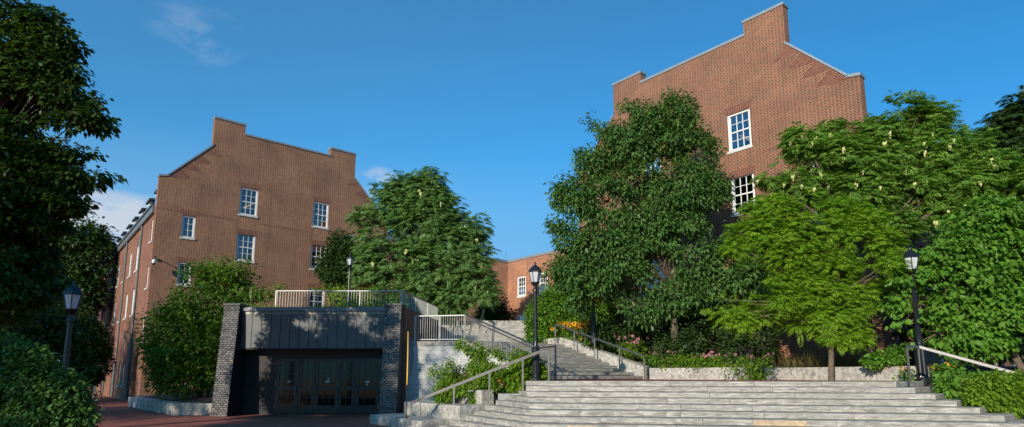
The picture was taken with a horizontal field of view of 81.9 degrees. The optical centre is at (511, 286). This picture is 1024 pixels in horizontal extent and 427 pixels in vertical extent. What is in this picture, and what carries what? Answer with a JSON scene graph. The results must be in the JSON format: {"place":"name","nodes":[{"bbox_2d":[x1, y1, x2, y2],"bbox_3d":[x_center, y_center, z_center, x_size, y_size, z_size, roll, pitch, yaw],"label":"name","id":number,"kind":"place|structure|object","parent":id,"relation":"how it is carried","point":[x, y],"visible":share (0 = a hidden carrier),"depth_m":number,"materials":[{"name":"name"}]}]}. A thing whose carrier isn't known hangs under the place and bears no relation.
{"place":"outdoors","nodes":[
{"label":"outdoors","id":0,"kind":"place"},
{"bbox_2d":[88,386,101,403],"bbox_3d":[-22.973,5.924,32.401,0.609,1.029,1.750,1,-9,-8],"label":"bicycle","id":1,"kind":"object","parent":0,"point":[96,393],"visible":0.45,"depth_m":32.74,"materials":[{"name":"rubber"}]},
{"bbox_2d":[137,386,213,402],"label":"soil","id":2,"kind":"structure","parent":0,"point":[195,399],"depth_m":27.19,"materials":[{"name":"brown soil"}]},
{"bbox_2d":[129,252,288,399],"bbox_3d":[-13.639,1.794,26.780,6.775,6.910,3.859,0,-8,0],"label":"tree","id":3,"kind":"object","parent":2,"relation":"on","point":[175,358],"visible":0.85,"depth_m":26.14,"materials":[{"name":"green plant"}]},
{"bbox_2d":[93,116,386,400],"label":"brick building","id":4,"kind":"structure","parent":0,"point":[278,210],"depth_m":39.22,"materials":[{"name":"brick"}]},
{"bbox_2d":[123,294,127,320],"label":"window","id":5,"kind":"structure","parent":4,"relation":"in","point":[127,294],"depth_m":41.82,"materials":[{"name":"white paint"}]},
{"bbox_2d":[127,253,131,278],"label":"window","id":6,"kind":"structure","parent":4,"relation":"in","point":[131,253],"depth_m":42.27,"materials":[{"name":"white paint"}]},
{"bbox_2d":[129,290,134,316],"bbox_3d":[-25.119,1.090,39.201,0.232,1.833,1.150,7,-11,-40],"label":"window","id":7,"kind":"structure","parent":4,"relation":"in","point":[131,315],"depth_m":39.52,"materials":[{"name":"white paint"}]},
{"bbox_2d":[133,246,138,272],"bbox_3d":[-25.119,-1.858,39.640,0.232,1.833,1.150,7,-11,-40],"label":"window","id":8,"kind":"structure","parent":4,"relation":"in","point":[138,246],"depth_m":39.95,"materials":[{"name":"white paint"}]},
{"bbox_2d":[152,256,158,264],"bbox_3d":[-20.970,-1.514,34.703,0.221,0.526,0.654,2,-9,-15],"label":"security camera","id":9,"kind":"object","parent":4,"relation":"attached to","point":[154,261],"visible":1,"depth_m":34.46,"materials":[{"name":"white plastic"}]},
{"bbox_2d":[176,262,191,286],"bbox_3d":[-19.951,-0.736,35.942,0.850,1.483,0.220,7,-11,-40],"label":"window","id":10,"kind":"structure","parent":4,"relation":"in","point":[180,263],"depth_m":35.90,"materials":[{"name":"white paint"}]},
{"bbox_2d":[180,215,195,239],"bbox_3d":[-19.951,-3.624,36.372,0.850,1.483,0.220,7,-11,-40],"label":"window","id":11,"kind":"structure","parent":4,"relation":"in","point":[188,222],"depth_m":36.41,"materials":[{"name":"glass"}]},
{"bbox_2d":[235,234,254,263],"bbox_3d":[-17.357,-2.500,38.454,1.240,1.913,0.220,7,-11,-40],"label":"window","id":12,"kind":"structure","parent":4,"relation":"in","point":[245,247],"depth_m":38.52,"materials":[{"name":"glass"}]},
{"bbox_2d":[238,187,257,217],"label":"window","id":13,"kind":"structure","parent":4,"relation":"in","point":[248,204],"depth_m":38.94,"materials":[{"name":"glass"}]},
{"bbox_2d":[308,288,324,306],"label":"window","id":14,"kind":"structure","parent":4,"relation":"in","point":[311,297],"depth_m":41.17,"materials":[{"name":"white paint"}]},
{"bbox_2d":[310,245,325,270],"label":"window","id":15,"kind":"structure","parent":4,"relation":"in","point":[315,249],"depth_m":41.53,"materials":[{"name":"white paint"}]},
{"bbox_2d":[312,202,328,229],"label":"window","id":16,"kind":"structure","parent":4,"relation":"in","point":[320,210],"depth_m":42.11,"materials":[{"name":"glass"}]},
{"bbox_2d":[340,166,507,319],"bbox_3d":[-5.032,-2.283,33.795,9.598,9.581,4.039,0,-8,0],"label":"feathery tree","id":17,"kind":"object","parent":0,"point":[421,216],"visible":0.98,"depth_m":33.07,"materials":[{"name":"green plant"}]},
{"bbox_2d":[349,235,581,379],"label":"brick building","id":18,"kind":"structure","parent":0,"point":[513,275],"depth_m":47.26,"materials":[{"name":"brick"}]},
{"bbox_2d":[516,276,525,297],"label":"window","id":19,"kind":"structure","parent":18,"relation":"in","point":[521,280],"depth_m":47.32,"materials":[{"name":"white paint"}]},
{"bbox_2d":[518,314,525,320],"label":"window","id":20,"kind":"structure","parent":18,"relation":"in","point":[521,316],"depth_m":47.01,"materials":[{"name":"glass"}]},
{"bbox_2d":[539,272,547,294],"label":"window","id":21,"kind":"structure","parent":18,"relation":"in","point":[543,282],"depth_m":45.53,"materials":[{"name":"white paint"}]},
{"bbox_2d":[0,0,1023,365],"label":"sky","id":22,"kind":"structure","parent":0,"point":[493,95],"materials":[{"name":"blue"}]},
{"bbox_2d":[86,393,991,426],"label":"plaza","id":23,"kind":"structure","parent":0,"point":[119,413],"depth_m":21.32,"materials":[{"name":"brick"}]},
{"bbox_2d":[0,300,93,381],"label":"bush","id":24,"kind":"object","parent":23,"relation":"on","point":[53,336],"visible":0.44,"depth_m":22.48,"materials":[{"name":"green plant"}]},
{"bbox_2d":[0,328,106,426],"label":"bush","id":25,"kind":"object","parent":23,"relation":"on","point":[43,388],"visible":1,"depth_m":8.64,"materials":[{"name":"green plant"}]},
{"bbox_2d":[5,216,120,394],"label":"broadleaf tree","id":26,"kind":"object","parent":23,"relation":"on","point":[85,260],"visible":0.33,"depth_m":46.19,"materials":[{"name":"green plant"}]},
{"bbox_2d":[0,0,128,331],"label":"broadleaf tree","id":27,"kind":"object","parent":23,"relation":"on","point":[44,183],"visible":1,"depth_m":14.44,"materials":[{"name":"green plant"}]},
{"bbox_2d":[62,280,83,371],"bbox_3d":[-9.750,1.677,12.894,0.424,3.684,0.374,0,-8,0],"label":"lamp post","id":28,"kind":"object","parent":23,"relation":"on","point":[73,294],"visible":0.56,"depth_m":12.97,"materials":[{"name":"black metal"}]},
{"bbox_2d":[52,309,116,390],"bbox_3d":[-26.008,4.194,35.814,3.908,5.769,2.879,0,-8,0],"label":"broadleaf tree","id":29,"kind":"object","parent":23,"relation":"on","point":[88,360],"visible":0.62,"depth_m":35.41,"materials":[{"name":"green plant"}]},
{"bbox_2d":[128,397,211,414],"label":"granite wall","id":30,"kind":"structure","parent":23,"relation":"on","point":[167,407],"depth_m":23.90,"materials":[{"name":"grey stone"}]},
{"bbox_2d":[210,303,443,416],"bbox_3d":[-8.600,4.042,31.357,9.800,4.450,16.780,0,-8,0],"label":"entrance portal","id":31,"kind":"object","parent":23,"relation":"on","point":[311,360],"visible":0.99,"depth_m":24.04,"materials":[{"name":"stone"}]},
{"bbox_2d":[274,359,298,413],"bbox_3d":[-9.234,4.063,24.174,0.908,2.230,0.143,0,-8,0],"label":"door","id":32,"kind":"structure","parent":31,"relation":"in","point":[286,392],"depth_m":24.19,"materials":[{"name":"paint"}]},
{"bbox_2d":[249,301,383,306],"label":"grass","id":33,"kind":"structure","parent":31,"relation":"on","point":[349,305],"depth_m":25.56,"materials":[{"name":"green plant"}]},
{"bbox_2d":[314,359,338,413],"bbox_3d":[-7.596,4.063,24.174,0.958,2.230,0.143,0,-8,0],"label":"door","id":34,"kind":"structure","parent":31,"relation":"in","point":[327,370],"depth_m":24.20,"materials":[{"name":"paint"}]},
{"bbox_2d":[312,283,352,306],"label":"bush","id":35,"kind":"object","parent":31,"relation":"on","point":[333,297],"visible":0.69,"depth_m":29.83,"materials":[{"name":"green plant"}]},
{"bbox_2d":[275,290,401,306],"bbox_3d":[-7.775,0.742,26.480,5.698,1.160,0.050,0,-8,0],"label":"railing","id":36,"kind":"object","parent":31,"relation":"on","point":[276,295],"visible":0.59,"depth_m":26.52,"materials":[{"name":"metal"}]},
{"bbox_2d":[309,228,375,305],"bbox_3d":[-9.381,-0.463,33.927,4.455,6.020,3.202,0,-8,0],"label":"tree","id":37,"kind":"object","parent":31,"relation":"on","point":[332,268],"visible":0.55,"depth_m":33.37,"materials":[{"name":"green plant"}]},
{"bbox_2d":[346,253,353,305],"bbox_3d":[-7.950,0.058,28.806,0.400,3.478,0.353,0,-8,0],"label":"lamp post","id":38,"kind":"object","parent":31,"relation":"on","point":[350,258],"visible":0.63,"depth_m":28.88,"materials":[{"name":"black metal"}]},
{"bbox_2d":[355,359,379,413],"bbox_3d":[-5.916,4.063,24.174,0.958,2.230,0.143,0,-8,0],"label":"door","id":39,"kind":"structure","parent":31,"relation":"in","point":[368,370],"depth_m":24.19,"materials":[{"name":"paint"}]},
{"bbox_2d":[345,282,465,323],"bbox_3d":[-5.664,1.148,32.367,7.305,2.475,2.843,6,-10,-36],"label":"bush","id":40,"kind":"object","parent":31,"relation":"on","point":[385,297],"visible":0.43,"depth_m":31.14,"materials":[{"name":"green plant"}]},
{"bbox_2d":[402,291,438,319],"bbox_3d":[-4.515,1.208,29.605,0.054,1.160,6.388,-1,-9,7],"label":"railing","id":41,"kind":"object","parent":31,"relation":"on","point":[416,302],"visible":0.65,"depth_m":29.16,"materials":[{"name":"metal"}]},
{"bbox_2d":[370,413,501,426],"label":"granite wall","id":42,"kind":"structure","parent":23,"relation":"on","point":[390,420],"depth_m":17.93,"materials":[{"name":"grey stone"}]},
{"bbox_2d":[395,334,416,417],"bbox_3d":[-3.225,2.747,18.522,0.600,2.660,0.729,-8,-12,44],"label":"feather banner","id":43,"kind":"object","parent":42,"relation":"on","point":[410,356],"visible":1,"depth_m":18.63,"materials":[{"name":"yellow fabric"}]},
{"bbox_2d":[404,401,501,420],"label":"granite wall","id":44,"kind":"structure","parent":42,"relation":"on","point":[450,411],"depth_m":17.83,"materials":[{"name":"grey stone"}]},
{"bbox_2d":[452,390,493,404],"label":"granite wall","id":45,"kind":"structure","parent":44,"relation":"on","point":[481,397],"depth_m":18.00,"materials":[{"name":"grey stone"}]},
{"bbox_2d":[468,386,487,403],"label":"trailing plant","id":46,"kind":"object","parent":45,"relation":"on","point":[471,396],"visible":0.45,"depth_m":18.07,"materials":[{"name":"green plant"}]},
{"bbox_2d":[498,393,539,415],"bbox_3d":[0.223,3.527,17.695,1.250,0.640,0.300,-2,-9,11],"label":"bed edge","id":47,"kind":"object","parent":44,"relation":"on","point":[502,396],"visible":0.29,"depth_m":17.66,"materials":[{"name":"stone"}]},
{"bbox_2d":[405,341,508,419],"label":"retaining wall","id":48,"kind":"structure","parent":23,"relation":"on","point":[428,354],"depth_m":24.20,"materials":[{"name":"concrete"}]},
{"bbox_2d":[414,315,463,340],"bbox_3d":[-3.015,1.767,24.619,2.219,1.160,0.056,-2,-9,10],"label":"railing","id":49,"kind":"object","parent":48,"relation":"on","point":[439,338],"visible":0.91,"depth_m":24.64,"materials":[{"name":"metal"}]},
{"bbox_2d":[439,381,1023,426],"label":"staircase","id":50,"kind":"structure","parent":23,"relation":"on","point":[557,403],"depth_m":14.76,"materials":[{"name":"beige stone"}]},
{"bbox_2d":[410,351,549,425],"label":"handrail","id":51,"kind":"object","parent":50,"relation":"on","point":[453,386],"visible":0.79,"depth_m":17.51,"materials":[{"name":"metal"}]},
{"bbox_2d":[528,262,541,380],"bbox_3d":[0.720,1.066,18.141,0.430,3.740,0.380,0,-8,0],"label":"lamp post","id":52,"kind":"object","parent":50,"relation":"on","point":[535,271],"visible":0.9,"depth_m":18.09,"materials":[{"name":"black metal"}]},
{"bbox_2d":[928,356,986,406],"bbox_3d":[11.830,2.481,14.936,2.414,1.456,1.021,0,-8,0],"label":"bush","id":53,"kind":"object","parent":50,"relation":"on","point":[946,381],"visible":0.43,"depth_m":14.85,"materials":[{"name":"green plant"}]},
{"bbox_2d":[905,345,1014,383],"bbox_3d":[12.562,2.555,14.209,5.001,2.395,0.238,-5,-10,33],"label":"handrail","id":54,"kind":"object","parent":50,"relation":"on","point":[942,353],"visible":0.62,"depth_m":15.37,"materials":[{"name":"metal"}]},
{"bbox_2d":[578,1,1013,412],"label":"brick building","id":55,"kind":"structure","parent":23,"relation":"on","point":[759,84],"depth_m":26.90,"materials":[{"name":"brick"}]},
{"bbox_2d":[646,259,665,295],"bbox_3d":[7.419,-0.536,30.265,0.220,1.913,1.240,7,-11,-40],"label":"window","id":56,"kind":"structure","parent":55,"relation":"in","point":[660,272],"depth_m":30.32,"materials":[{"name":"glass"}]},
{"bbox_2d":[727,108,752,154],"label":"window","id":57,"kind":"structure","parent":55,"relation":"in","point":[739,125],"depth_m":27.55,"materials":[{"name":"white paint"}]},
{"bbox_2d":[731,173,754,217],"bbox_3d":[10.607,-4.200,27.049,0.220,1.913,1.240,7,-11,-40],"label":"window","id":58,"kind":"structure","parent":55,"relation":"in","point":[744,191],"depth_m":27.17,"materials":[{"name":"white paint"}]},
{"bbox_2d":[960,85,1023,363],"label":"broadleaf tree","id":59,"kind":"object","parent":23,"relation":"on","point":[1009,118],"visible":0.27,"depth_m":30.87,"materials":[{"name":"green plant"}]},
{"bbox_2d":[550,379,889,381],"bbox_3d":[6.321,2.940,18.466,8.994,0.001,9.759,8,-11,-41],"label":"landing","id":60,"kind":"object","parent":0,"point":[697,380],"visible":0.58,"depth_m":19.14,"materials":[{"name":"stone"}]},
{"bbox_2d":[463,340,642,378],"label":"staircase","id":61,"kind":"structure","parent":60,"relation":"on","point":[569,359],"depth_m":23.97,"materials":[{"name":"grey stone"}]},
{"bbox_2d":[464,314,556,380],"bbox_3d":[-0.074,2.112,21.688,0.490,2.696,5.811,6,-10,-35],"label":"railing","id":62,"kind":"object","parent":61,"relation":"on","point":[498,332],"visible":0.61,"depth_m":22.27,"materials":[{"name":"metal"}]},
{"bbox_2d":[590,303,597,342],"bbox_3d":[3.600,0.654,26.190,0.417,3.628,0.369,0,-8,0],"label":"lamp post","id":63,"kind":"object","parent":61,"relation":"on","point":[593,328],"visible":0.45,"depth_m":25.94,"materials":[{"name":"black metal"}]},
{"bbox_2d":[554,324,644,378],"bbox_3d":[3.659,2.808,25.550,0.066,2.636,5.113,7,-11,-40],"label":"handrail","id":64,"kind":"object","parent":61,"relation":"on","point":[619,347],"visible":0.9,"depth_m":25.39,"materials":[{"name":"metal"}]},
{"bbox_2d":[524,338,651,379],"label":"granite wall","id":65,"kind":"structure","parent":60,"relation":"on","point":[629,365],"depth_m":25.54,"materials":[{"name":"grey stone"}]},
{"bbox_2d":[649,367,754,379],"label":"granite wall","id":66,"kind":"structure","parent":60,"relation":"on","point":[687,374],"depth_m":22.19,"materials":[{"name":"grey stone"}]},
{"bbox_2d":[717,345,774,379],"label":"coneflower","id":67,"kind":"object","parent":60,"relation":"on","point":[756,369],"visible":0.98,"depth_m":20.34,"materials":[{"name":"green plant"}]},
{"bbox_2d":[700,186,913,380],"bbox_3d":[9.724,-0.118,18.731,7.290,6.480,3.152,0,-8,0],"label":"locust tree","id":68,"kind":"object","parent":60,"relation":"on","point":[817,293],"visible":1,"depth_m":18.96,"materials":[{"name":"green plant"}]},
{"bbox_2d":[764,366,929,380],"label":"granite wall","id":69,"kind":"structure","parent":60,"relation":"on","point":[840,373],"depth_m":19.25,"materials":[{"name":"grey stone"}]},
{"bbox_2d":[858,343,911,373],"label":"bush","id":70,"kind":"object","parent":69,"relation":"on","point":[891,356],"visible":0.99,"depth_m":17.95,"materials":[{"name":"green plant"}]},
{"bbox_2d":[888,366,917,380],"bbox_3d":[11.454,2.582,17.077,0.948,0.589,0.666,4,-9,-26],"label":"black eyed susan","id":71,"kind":"object","parent":60,"relation":"on","point":[905,373],"visible":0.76,"depth_m":17.08,"materials":[{"name":"green plant"}]},
{"bbox_2d":[903,246,931,384],"bbox_3d":[11.900,0.813,17.370,0.473,4.114,0.418,0,-8,0],"label":"lamp post","id":72,"kind":"object","parent":60,"relation":"on","point":[910,254],"visible":0.78,"depth_m":17.26,"materials":[{"name":"black metal"}]},
{"bbox_2d":[582,341,1016,399],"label":"soil","id":73,"kind":"structure","parent":0,"point":[984,368],"depth_m":22.54,"materials":[{"name":"brown soil"}]},
{"bbox_2d":[519,282,590,343],"bbox_3d":[2.135,1.609,29.068,3.683,3.886,2.299,0,-8,0],"label":"bush","id":74,"kind":"object","parent":73,"relation":"on","point":[551,312],"visible":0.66,"depth_m":28.64,"materials":[{"name":"green plant"}]},
{"bbox_2d":[549,321,600,341],"bbox_3d":[3.166,2.167,27.662,2.830,1.160,1.536,-1,-9,9],"label":"black eyed susan","id":75,"kind":"object","parent":73,"relation":"on","point":[574,325],"visible":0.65,"depth_m":27.56,"materials":[{"name":"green plant"}]},
{"bbox_2d":[542,281,624,325],"bbox_3d":[3.824,1.085,31.143,4.556,3.747,2.550,0,-8,0],"label":"bush","id":76,"kind":"object","parent":73,"relation":"on","point":[606,309],"visible":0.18,"depth_m":30.59,"materials":[{"name":"green plant"}]},
{"bbox_2d":[577,333,608,349],"bbox_3d":[3.727,2.460,26.490,1.754,0.897,1.065,3,-9,-18],"label":"black eyed susan","id":77,"kind":"object","parent":73,"relation":"on","point":[586,340],"visible":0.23,"depth_m":26.39,"materials":[{"name":"green plant"}]},
{"bbox_2d":[611,334,648,359],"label":"coneflower","id":78,"kind":"object","parent":73,"relation":"on","point":[630,346],"visible":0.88,"depth_m":25.70,"materials":[{"name":"green plant"}]},
{"bbox_2d":[540,85,747,364],"bbox_3d":[5.474,-2.634,25.151,8.788,12.346,3.077,0,-8,0],"label":"oak tree","id":79,"kind":"object","parent":73,"relation":"on","point":[666,219],"visible":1,"depth_m":24.81,"materials":[{"name":"green plant"}]},
{"bbox_2d":[576,300,729,357],"bbox_3d":[6.730,1.945,27.162,7.719,3.291,3.458,0,-8,0],"label":"bush","id":80,"kind":"object","parent":73,"relation":"on","point":[616,330],"visible":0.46,"depth_m":26.23,"materials":[{"name":"green plant"}]},
{"bbox_2d":[637,349,671,367],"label":"coneflower","id":81,"kind":"object","parent":73,"relation":"on","point":[654,360],"visible":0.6,"depth_m":24.55,"materials":[{"name":"green plant"}]},
{"bbox_2d":[657,350,708,370],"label":"coneflower","id":82,"kind":"object","parent":73,"relation":"on","point":[684,358],"visible":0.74,"depth_m":23.12,"materials":[{"name":"green plant"}]},
{"bbox_2d":[683,350,737,371],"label":"coneflower","id":83,"kind":"object","parent":73,"relation":"on","point":[715,361],"visible":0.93,"depth_m":22.02,"materials":[{"name":"green plant"}]},
{"bbox_2d":[646,318,791,372],"bbox_3d":[8.285,2.325,23.693,5.806,2.372,1.934,0,-8,0],"label":"bush","id":84,"kind":"object","parent":73,"relation":"on","point":[684,344],"visible":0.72,"depth_m":23.42,"materials":[{"name":"green plant"}]},
{"bbox_2d":[659,354,802,367],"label":"undergrowth","id":85,"kind":"object","parent":73,"relation":"on","point":[731,360],"visible":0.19,"depth_m":22.97,"materials":[{"name":"pink plant"}]},
{"bbox_2d":[712,220,778,351],"bbox_3d":[9.682,0.321,24.171,2.828,6.194,2.092,2,-9,-14],"label":"tree","id":86,"kind":"object","parent":73,"relation":"on","point":[751,277],"visible":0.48,"depth_m":23.80,"materials":[{"name":"green plant"}]},
{"bbox_2d":[768,345,886,367],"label":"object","id":87,"kind":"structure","parent":73,"relation":"on","point":[818,362],"depth_m":20.92,"materials":[{"name":"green plant"}]},
{"bbox_2d":[749,89,1023,359],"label":"feathery tree","id":88,"kind":"object","parent":73,"relation":"on","point":[917,162],"visible":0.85,"depth_m":21.58,"materials":[{"name":"green plant"}]},
{"bbox_2d":[929,362,962,385],"bbox_3d":[12.036,2.454,16.322,0.840,0.771,0.852,0,-8,0],"label":"black eyed susan","id":89,"kind":"object","parent":73,"relation":"on","point":[942,371],"visible":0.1,"depth_m":16.33,"materials":[{"name":"green plant"}]},
{"bbox_2d":[871,191,1023,371],"bbox_3d":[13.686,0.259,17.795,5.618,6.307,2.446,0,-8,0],"label":"redbud tree","id":90,"kind":"object","parent":73,"relation":"on","point":[980,252],"visible":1,"depth_m":17.40,"materials":[{"name":"green plant"}]},
{"bbox_2d":[954,368,1023,418],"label":"bush","id":91,"kind":"object","parent":73,"relation":"on","point":[992,392],"visible":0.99,"depth_m":13.77,"materials":[{"name":"green plant"}]},
{"label":"upper terrace","id":92,"kind":"structure","parent":0,"visible":0},
{"bbox_2d":[469,293,518,320],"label":"bush","id":93,"kind":"object","parent":92,"relation":"on","point":[501,313],"visible":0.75,"depth_m":44.11,"materials":[{"name":"green plant"}]},
{"label":"soil","id":94,"kind":"structure","parent":0,"visible":0},
{"bbox_2d":[426,335,512,403],"bbox_3d":[-1.114,2.667,18.684,3.241,2.286,1.363,0,-8,0],"label":"bush","id":95,"kind":"object","parent":94,"relation":"on","point":[477,356],"visible":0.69,"depth_m":18.56,"materials":[{"name":"green plant"}]},
{"bbox_2d":[490,379,503,393],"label":"orange flower","id":96,"kind":"object","parent":94,"relation":"on","point":[494,388],"visible":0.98,"depth_m":17.90,"materials":[{"name":"green plant"}]},
{"bbox_2d":[490,347,549,392],"bbox_3d":[0.258,2.739,18.218,1.902,1.771,1.092,0,-8,0],"label":"bush","id":97,"kind":"object","parent":94,"relation":"on","point":[512,378],"visible":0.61,"depth_m":18.02,"materials":[{"name":"green plant"}]},
{"label":"terrace","id":98,"kind":"structure","parent":0,"visible":0},
{"bbox_2d":[438,321,526,342],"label":"wall","id":99,"kind":"structure","parent":98,"relation":"on","point":[516,328],"depth_m":32.80,"materials":[{"name":"stone"}]},
{"bbox_2d":[453,312,459,340],"bbox_3d":[-2.950,2.168,31.978,0.052,2.435,4.704,0,-8,0],"label":"handrail","id":100,"kind":"object","parent":99,"relation":"on","point":[455,325],"visible":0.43,"depth_m":31.88,"materials":[{"name":"metal"}]},
{"bbox_2d":[479,309,483,340],"bbox_3d":[-1.650,2.168,31.978,0.052,2.435,4.704,0,-8,0],"label":"handrail","id":101,"kind":"object","parent":99,"relation":"on","point":[481,323],"visible":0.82,"depth_m":31.99,"materials":[{"name":"metal"}]}
]}

